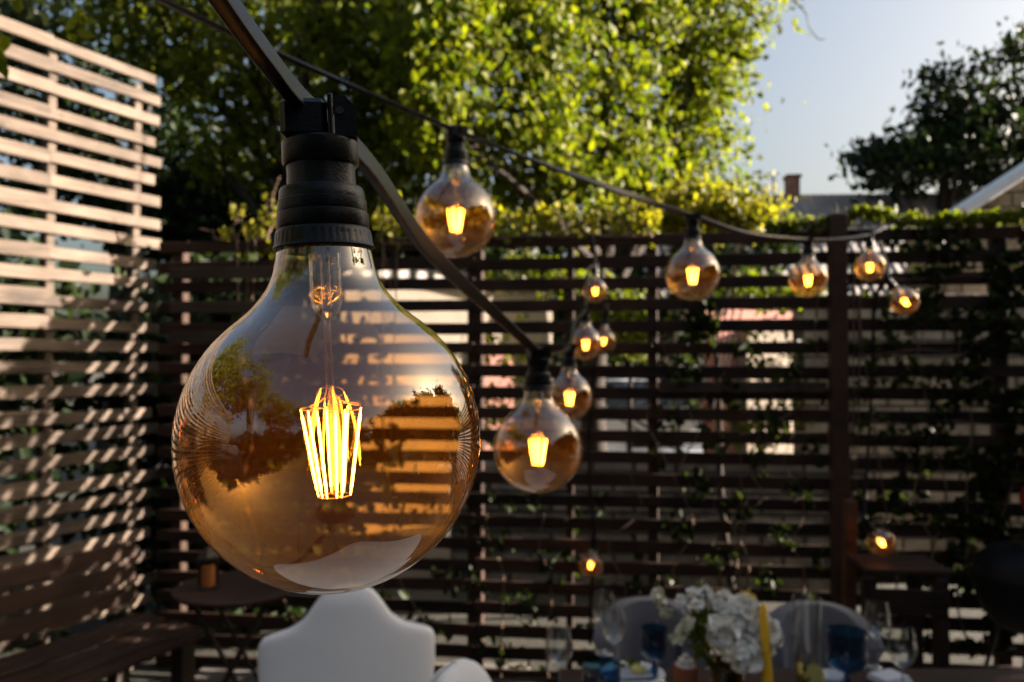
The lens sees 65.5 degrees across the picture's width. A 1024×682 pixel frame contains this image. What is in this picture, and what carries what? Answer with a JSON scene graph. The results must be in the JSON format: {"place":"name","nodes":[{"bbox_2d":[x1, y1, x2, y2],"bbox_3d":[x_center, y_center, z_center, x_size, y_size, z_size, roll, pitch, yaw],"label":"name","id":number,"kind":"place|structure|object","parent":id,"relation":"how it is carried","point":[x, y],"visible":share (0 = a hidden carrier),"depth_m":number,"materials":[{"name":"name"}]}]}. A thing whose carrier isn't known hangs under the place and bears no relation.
{"place":"outdoors","nodes":[
{"label":"outdoors","id":0,"kind":"place"},
{"bbox_2d":[0,0,97,79],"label":"leafy branch","id":1,"kind":"object","parent":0,"point":[80,16],"visible":1,"depth_m":1.61,"materials":[{"name":"green plant"}]},
{"bbox_2d":[195,663,530,681],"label":"patio","id":2,"kind":"structure","parent":0,"point":[204,673],"depth_m":4.38,"materials":[{"name":"brown wood"}]},
{"bbox_2d":[0,539,215,681],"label":"pallet bench","id":3,"kind":"object","parent":2,"relation":"on","point":[120,653],"visible":0.99,"depth_m":3.69,"materials":[{"name":"brown wood"}]},
{"bbox_2d":[171,570,298,681],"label":"bistro table","id":4,"kind":"object","parent":2,"relation":"on","point":[237,588],"visible":0.81,"depth_m":3.46,"materials":[{"name":"metal"}]},
{"bbox_2d":[197,546,218,591],"bbox_3d":[-1.345,1.002,3.527,0.090,0.185,0.090,0,-1,-15],"label":"candle lantern","id":5,"kind":"object","parent":4,"relation":"on","point":[207,577],"visible":0.96,"depth_m":3.50,"materials":[{"name":"metal"}]},
{"bbox_2d":[258,583,434,681],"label":"covered chair","id":6,"kind":"object","parent":2,"relation":"on","point":[365,635],"visible":0.94,"depth_m":2.24,"materials":[{"name":"white fabric"}]},
{"bbox_2d":[429,659,491,681],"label":"covered chair","id":7,"kind":"object","parent":2,"relation":"on","point":[463,670],"visible":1,"depth_m":1.68,"materials":[{"name":"white fabric"}]},
{"bbox_2d":[593,596,706,667],"bbox_3d":[0.512,1.396,2.868,0.460,0.847,0.437,0,-1,0],"label":"velvet chair","id":8,"kind":"object","parent":2,"relation":"on","point":[640,610],"visible":0.48,"depth_m":2.96,"materials":[{"name":"grey fabric"}]},
{"bbox_2d":[648,619,685,667],"bbox_3d":[0.512,1.139,2.690,0.230,0.388,0.136,0,-1,0],"label":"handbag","id":9,"kind":"object","parent":8,"relation":"on","point":[677,656],"visible":0.25,"depth_m":2.69,"materials":[{"name":"leather"}]},
{"bbox_2d":[558,668,1023,681],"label":"dining table","id":10,"kind":"object","parent":2,"relation":"on","point":[913,674],"visible":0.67,"depth_m":2.52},
{"bbox_2d":[546,625,572,668],"bbox_3d":[0.139,0.946,2.338,0.079,0.214,0.079,0,-1,-19],"label":"wine glass","id":11,"kind":"object","parent":10,"relation":"on","point":[546,649],"visible":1,"depth_m":2.33,"materials":[{"name":"clear glass"}]},
{"bbox_2d":[583,656,620,681],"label":"blue goblet","id":12,"kind":"object","parent":10,"relation":"on","point":[601,669],"visible":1,"depth_m":2.18,"materials":[{"name":"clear glass"}]},
{"bbox_2d":[593,590,615,655],"bbox_3d":[0.315,0.957,2.718,0.077,0.210,0.077,-1,-2,44],"label":"wine glass","id":13,"kind":"object","parent":10,"relation":"on","point":[599,653],"visible":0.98,"depth_m":2.71,"materials":[{"name":"clear glass"}]},
{"bbox_2d":[601,604,625,643],"bbox_3d":[0.325,0.951,2.538,0.079,0.214,0.079,0,-1,5],"label":"wine glass","id":14,"kind":"object","parent":10,"relation":"on","point":[602,630],"visible":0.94,"depth_m":2.53,"materials":[{"name":"clear glass"}]},
{"bbox_2d":[619,656,664,681],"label":"dinner plate","id":15,"kind":"object","parent":10,"relation":"on","point":[634,670],"visible":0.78,"depth_m":2.47,"materials":[{"name":"ceramic"}]},
{"bbox_2d":[640,623,668,681],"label":"blue goblet","id":16,"kind":"object","parent":10,"relation":"on","point":[654,641],"visible":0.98,"depth_m":2.45,"materials":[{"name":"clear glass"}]},
{"bbox_2d":[650,585,784,681],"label":"flower bouquet","id":17,"kind":"object","parent":10,"relation":"on","point":[729,628],"visible":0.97,"depth_m":2.21,"materials":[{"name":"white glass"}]},
{"bbox_2d":[759,602,772,681],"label":"taper candle","id":18,"kind":"object","parent":10,"relation":"on","point":[766,673],"visible":0.96,"depth_m":2.17,"materials":[{"name":"yellow wax"}]},
{"bbox_2d":[792,598,824,681],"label":"glass jug","id":19,"kind":"object","parent":10,"relation":"on","point":[812,673],"visible":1,"depth_m":2.22,"materials":[{"name":"clear glass"}]},
{"bbox_2d":[823,669,843,681],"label":"sugar dish","id":20,"kind":"object","parent":10,"relation":"on","point":[832,675],"visible":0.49,"depth_m":2.44,"materials":[{"name":"white ceramic"}]},
{"bbox_2d":[825,624,868,681],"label":"blue goblet","id":21,"kind":"object","parent":10,"relation":"on","point":[846,654],"visible":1,"depth_m":2.34,"materials":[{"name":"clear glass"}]},
{"bbox_2d":[864,601,890,670],"bbox_3d":[1.183,0.952,2.578,0.079,0.214,0.079,0,-1,-10],"label":"wine glass","id":22,"kind":"object","parent":10,"relation":"on","point":[872,669],"visible":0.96,"depth_m":2.58,"materials":[{"name":"clear glass"}]},
{"bbox_2d":[866,668,912,681],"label":"napkin","id":23,"kind":"object","parent":10,"relation":"on","point":[889,675],"visible":1,"depth_m":2.47,"materials":[{"name":"fabric"}]},
{"bbox_2d":[887,624,916,668],"bbox_3d":[1.146,0.946,2.338,0.079,0.214,0.079,-1,-2,43],"label":"wine glass","id":24,"kind":"object","parent":10,"relation":"on","point":[889,655],"visible":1,"depth_m":2.33,"materials":[{"name":"clear glass"}]},
{"bbox_2d":[769,600,885,667],"bbox_3d":[1.125,1.403,2.868,0.460,0.832,0.437,0,-1,8],"label":"velvet chair","id":25,"kind":"object","parent":2,"relation":"on","point":[805,647],"visible":0.5,"depth_m":2.97,"materials":[{"name":"grey fabric"}]},
{"bbox_2d":[842,499,951,667],"bbox_3d":[1.743,1.295,3.628,0.388,1.081,0.348,0,-1,6],"label":"wooden chair","id":26,"kind":"object","parent":2,"relation":"on","point":[915,602],"visible":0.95,"depth_m":3.51,"materials":[{"name":"brown wood"}]},
{"bbox_2d":[970,534,1023,667],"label":"barbecue","id":27,"kind":"object","parent":2,"relation":"on","point":[997,572],"visible":1,"depth_m":3.65,"materials":[{"name":"black metal"}]},
{"bbox_2d":[1019,486,1023,667],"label":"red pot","id":28,"kind":"object","parent":2,"relation":"on","point":[1021,496],"visible":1,"depth_m":3.71,"materials":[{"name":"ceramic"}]},
{"bbox_2d":[0,363,1023,681],"bbox_3d":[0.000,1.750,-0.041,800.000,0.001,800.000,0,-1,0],"label":"ground","id":29,"kind":"structure","parent":0,"point":[148,671],"depth_m":5.41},
{"bbox_2d":[0,15,161,670],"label":"slatted fence","id":30,"kind":"object","parent":29,"relation":"on","point":[43,418],"visible":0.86,"depth_m":4.15,"materials":[{"name":"brown wood"}]},
{"bbox_2d":[0,183,164,654],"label":"hedge","id":31,"kind":"object","parent":29,"relation":"on","point":[61,405],"visible":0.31,"depth_m":4.87,"materials":[{"name":"green plant"}]},
{"bbox_2d":[0,0,275,487],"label":"leafy tree","id":32,"kind":"object","parent":29,"relation":"on","point":[194,214],"visible":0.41,"depth_m":10.35,"materials":[{"name":"green plant"}]},
{"bbox_2d":[57,234,419,635],"bbox_3d":[-1.883,0.725,5.392,2.515,2.931,1.551,0,-1,0],"label":"hedge","id":33,"kind":"object","parent":29,"relation":"on","point":[152,401],"visible":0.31,"depth_m":5.23,"materials":[{"name":"green plant"}]},
{"bbox_2d":[26,0,515,314],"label":"leafy tree","id":34,"kind":"object","parent":29,"relation":"on","point":[312,30],"visible":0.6,"depth_m":9.17,"materials":[{"name":"green plant"}]},
{"bbox_2d":[88,157,562,301],"bbox_3d":[-2.712,-0.363,11.325,6.848,4.824,3.779,0,-1,0],"label":"leafy tree","id":35,"kind":"object","parent":29,"relation":"on","point":[495,253],"visible":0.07,"depth_m":10.47,"materials":[{"name":"green plant"}]},
{"bbox_2d":[295,270,551,533],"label":"cream outbuilding","id":36,"kind":"structure","parent":29,"relation":"on","point":[440,316],"depth_m":8.33,"materials":[{"name":"paint"}]},
{"bbox_2d":[484,355,512,449],"bbox_3d":[-0.210,0.953,8.679,0.500,1.700,0.050,1,-2,-30],"label":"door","id":37,"kind":"structure","parent":36,"relation":"in","point":[487,380],"depth_m":8.70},
{"bbox_2d":[322,0,809,450],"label":"leafy tree","id":38,"kind":"object","parent":29,"relation":"on","point":[479,40],"visible":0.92,"depth_m":8.13,"materials":[{"name":"green plant"}]},
{"bbox_2d":[155,213,1023,681],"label":"slatted fence","id":39,"kind":"object","parent":29,"relation":"on","point":[835,257],"visible":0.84,"depth_m":4.30,"materials":[{"name":"brown wood"}]},
{"bbox_2d":[199,176,304,609],"bbox_3d":[-1.465,0.293,4.500,0.640,2.443,0.087,0,-1,9],"label":"climbing vine","id":40,"kind":"object","parent":39,"relation":"attached to","point":[228,232],"visible":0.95,"depth_m":4.50,"materials":[{"name":"green plant"}]},
{"bbox_2d":[208,0,595,355],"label":"string light cable","id":41,"kind":"object","parent":39,"relation":"attached to","point":[246,32],"visible":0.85,"depth_m":0.41,"materials":[{"name":"rubber"}]},
{"bbox_2d":[171,93,479,594],"bbox_3d":[-0.078,0.001,0.337,0.125,0.206,0.125,-2,-1,-12],"label":"light bulb","id":42,"kind":"object","parent":41,"relation":"hanging from","point":[321,207],"visible":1,"depth_m":0.33,"materials":[{"name":"orange glass"}]},
{"bbox_2d":[494,346,582,493],"bbox_3d":[0.037,0.110,1.118,0.125,0.206,0.125,1,-1,-25],"label":"light bulb","id":43,"kind":"object","parent":41,"relation":"hanging from","point":[537,376],"visible":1,"depth_m":1.11,"materials":[{"name":"orange glass"}]},
{"bbox_2d":[546,344,592,419],"bbox_3d":[0.155,0.110,2.148,0.125,0.206,0.125,1,-1,-25],"label":"light bulb","id":44,"kind":"object","parent":41,"relation":"hanging from","point":[569,358],"visible":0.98,"depth_m":2.14,"materials":[{"name":"orange glass"}]},
{"bbox_2d":[575,306,601,359],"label":"light bulb","id":45,"kind":"object","parent":41,"relation":"hanging from","point":[585,318],"visible":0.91,"depth_m":2.99,"materials":[{"name":"orange glass"}]},
{"bbox_2d":[583,262,607,302],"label":"light bulb","id":46,"kind":"object","parent":41,"relation":"hanging from","point":[595,270],"visible":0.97,"depth_m":3.95,"materials":[{"name":"orange glass"}]},
{"bbox_2d":[282,472,643,681],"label":"climbing vine","id":47,"kind":"object","parent":39,"relation":"attached to","point":[500,663],"visible":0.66,"depth_m":4.31,"materials":[{"name":"green plant"}]},
{"bbox_2d":[371,181,663,602],"bbox_3d":[0.009,0.412,4.359,1.639,2.596,0.230,0,-1,6],"label":"climbing vine","id":48,"kind":"object","parent":39,"relation":"attached to","point":[475,218],"visible":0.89,"depth_m":4.37,"materials":[{"name":"green plant"}]},
{"bbox_2d":[155,0,887,239],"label":"string light cable","id":49,"kind":"object","parent":39,"relation":"attached to","point":[445,126],"visible":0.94,"depth_m":1.34,"materials":[{"name":"rubber"}]},
{"bbox_2d":[415,124,495,257],"bbox_3d":[-0.087,-0.233,1.241,0.125,0.206,0.125,0,-1,-20],"label":"light bulb","id":50,"kind":"object","parent":49,"relation":"hanging from","point":[455,154],"visible":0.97,"depth_m":1.23,"materials":[{"name":"orange glass"}]},
{"bbox_2d":[666,212,719,300],"bbox_3d":[0.423,-0.197,1.865,0.125,0.206,0.125,0,-1,-15],"label":"light bulb","id":51,"kind":"object","parent":49,"relation":"hanging from","point":[692,231],"visible":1,"depth_m":1.85,"materials":[{"name":"orange glass"}]},
{"bbox_2d":[788,236,827,297],"bbox_3d":[0.999,-0.249,2.687,0.125,0.206,0.125,0,-1,-15],"label":"light bulb","id":52,"kind":"object","parent":49,"relation":"hanging from","point":[807,249],"visible":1,"depth_m":2.68,"materials":[{"name":"orange glass"}]},
{"bbox_2d":[854,232,885,280],"bbox_3d":[1.509,-0.354,3.359,0.125,0.206,0.125,0,-1,-15],"label":"light bulb","id":53,"kind":"object","parent":49,"relation":"hanging from","point":[869,243],"visible":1,"depth_m":3.35,"materials":[{"name":"orange glass"}]},
{"bbox_2d":[587,303,608,644],"bbox_3d":[0.462,0.681,4.050,0.083,1.759,0.226,0,-1,-19],"label":"string light cable","id":54,"kind":"object","parent":39,"relation":"hanging from","point":[590,486],"visible":0.99,"depth_m":4.10,"materials":[{"name":"rubber"}]},
{"bbox_2d":[579,536,602,576],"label":"light bulb","id":55,"kind":"object","parent":54,"relation":"hanging from","point":[593,545],"visible":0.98,"depth_m":4.08,"materials":[{"name":"orange glass"}]},
{"bbox_2d":[591,312,615,352],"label":"light bulb","id":56,"kind":"object","parent":54,"relation":"hanging from","point":[605,320],"visible":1,"depth_m":3.95,"materials":[{"name":"orange glass"}]},
{"bbox_2d":[646,288,826,611],"bbox_3d":[1.179,0.643,4.187,0.932,1.905,0.163,0,-1,7],"label":"climbing vine","id":57,"kind":"object","parent":39,"relation":"attached to","point":[698,315],"visible":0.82,"depth_m":4.17,"materials":[{"name":"green plant"}]},
{"bbox_2d":[862,242,890,525],"bbox_3d":[1.719,0.190,3.761,0.130,1.341,0.422,-1,-1,24],"label":"string light cable","id":58,"kind":"object","parent":39,"relation":"hanging from","point":[888,273],"visible":0.92,"depth_m":3.91,"materials":[{"name":"rubber"}]},
{"bbox_2d":[860,517,896,555],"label":"light bulb","id":59,"kind":"object","parent":58,"relation":"hanging from","point":[868,525],"visible":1,"depth_m":3.57,"materials":[{"name":"orange glass"}]},
{"bbox_2d":[882,275,919,314],"bbox_3d":[1.763,-0.212,3.626,0.125,0.206,0.125,-38,-1,-1],"label":"light bulb","id":60,"kind":"object","parent":58,"relation":"hanging from","point":[890,282],"visible":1,"depth_m":3.62,"materials":[{"name":"orange glass"}]},
{"bbox_2d":[762,201,1023,531],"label":"climbing vine","id":61,"kind":"object","parent":39,"relation":"attached to","point":[957,218],"visible":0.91,"depth_m":4.11,"materials":[{"name":"green plant"}]},
{"bbox_2d":[814,227,1023,658],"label":"climbing vine","id":62,"kind":"object","parent":39,"relation":"attached to","point":[969,331],"visible":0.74,"depth_m":4.04,"materials":[{"name":"green plant"}]},
{"bbox_2d":[399,170,808,449],"bbox_3d":[1.419,-0.192,12.734,7.692,5.185,2.461,0,-1,0],"label":"hedge","id":63,"kind":"object","parent":29,"relation":"on","point":[638,272],"visible":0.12,"depth_m":12.62,"materials":[{"name":"green plant"}]},
{"bbox_2d":[431,287,818,452],"bbox_3d":[1.105,0.694,6.822,3.643,2.449,1.052,0,-1,0],"label":"leafy tree","id":64,"kind":"object","parent":29,"relation":"on","point":[748,425],"visible":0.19,"depth_m":6.84,"materials":[{"name":"green plant"}]},
{"bbox_2d":[552,378,702,451],"bbox_3d":[1.752,1.330,13.031,1.760,1.450,4.360,0,-1,-6],"label":"parked car","id":65,"kind":"object","parent":29,"relation":"on","point":[620,425],"visible":0.24,"depth_m":11.04,"materials":[{"name":"white paint"}]},
{"bbox_2d":[484,247,826,450],"bbox_3d":[1.029,0.570,6.078,2.850,2.650,0.966,0,-1,0],"label":"leafy tree","id":66,"kind":"object","parent":29,"relation":"on","point":[642,337],"visible":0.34,"depth_m":6.04,"materials":[{"name":"green plant"}]},
{"bbox_2d":[450,461,867,592],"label":"stone wall","id":67,"kind":"structure","parent":29,"relation":"on","point":[759,515],"depth_m":5.98,"materials":[{"name":"grey stone"}]},
{"bbox_2d":[597,169,805,587],"bbox_3d":[1.291,0.331,5.595,1.400,3.106,0.985,0,-1,8],"label":"leafy tree","id":68,"kind":"object","parent":29,"relation":"on","point":[750,212],"visible":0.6,"depth_m":5.41,"materials":[{"name":"green plant"}]},
{"bbox_2d":[681,310,791,452],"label":"pink wall","id":69,"kind":"structure","parent":29,"relation":"on","point":[748,314],"depth_m":9.54,"materials":[{"name":"pink paint"}]},
{"bbox_2d":[737,331,792,452],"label":"garden wall","id":70,"kind":"structure","parent":29,"relation":"on","point":[742,361],"depth_m":9.57,"materials":[{"name":"beige paint"}]},
{"bbox_2d":[622,171,974,407],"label":"tiled house","id":71,"kind":"structure","parent":29,"relation":"on","point":[816,205],"depth_m":16.91,"materials":[{"name":"beige paint"}]},
{"bbox_2d":[792,293,1023,571],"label":"stone wall","id":72,"kind":"structure","parent":29,"relation":"on","point":[915,543],"depth_m":6.62,"materials":[{"name":"grey stone"}]},
{"bbox_2d":[824,13,1023,214],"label":"leafy tree","id":73,"kind":"object","parent":29,"relation":"on","point":[955,137],"visible":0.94,"depth_m":16.22,"materials":[{"name":"green plant"}]},
{"bbox_2d":[906,162,1023,293],"bbox_3d":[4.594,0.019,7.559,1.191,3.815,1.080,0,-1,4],"label":"white shed","id":74,"kind":"structure","parent":29,"relation":"on","point":[1004,192],"depth_m":7.23,"materials":[{"name":"stone"}]},
{"bbox_2d":[0,0,1023,362],"label":"sky","id":75,"kind":"structure","parent":0,"point":[849,80],"materials":[{"name":"blue"}]},
{"bbox_2d":[673,653,698,681],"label":"snack bowl","id":76,"kind":"object","parent":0,"point":[685,667],"visible":1,"depth_m":2.26,"materials":[{"name":"ceramic"}]},
{"bbox_2d":[791,0,825,39],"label":"leafy branch","id":77,"kind":"object","parent":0,"point":[795,2],"visible":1,"depth_m":5.05,"materials":[{"name":"green plant"}]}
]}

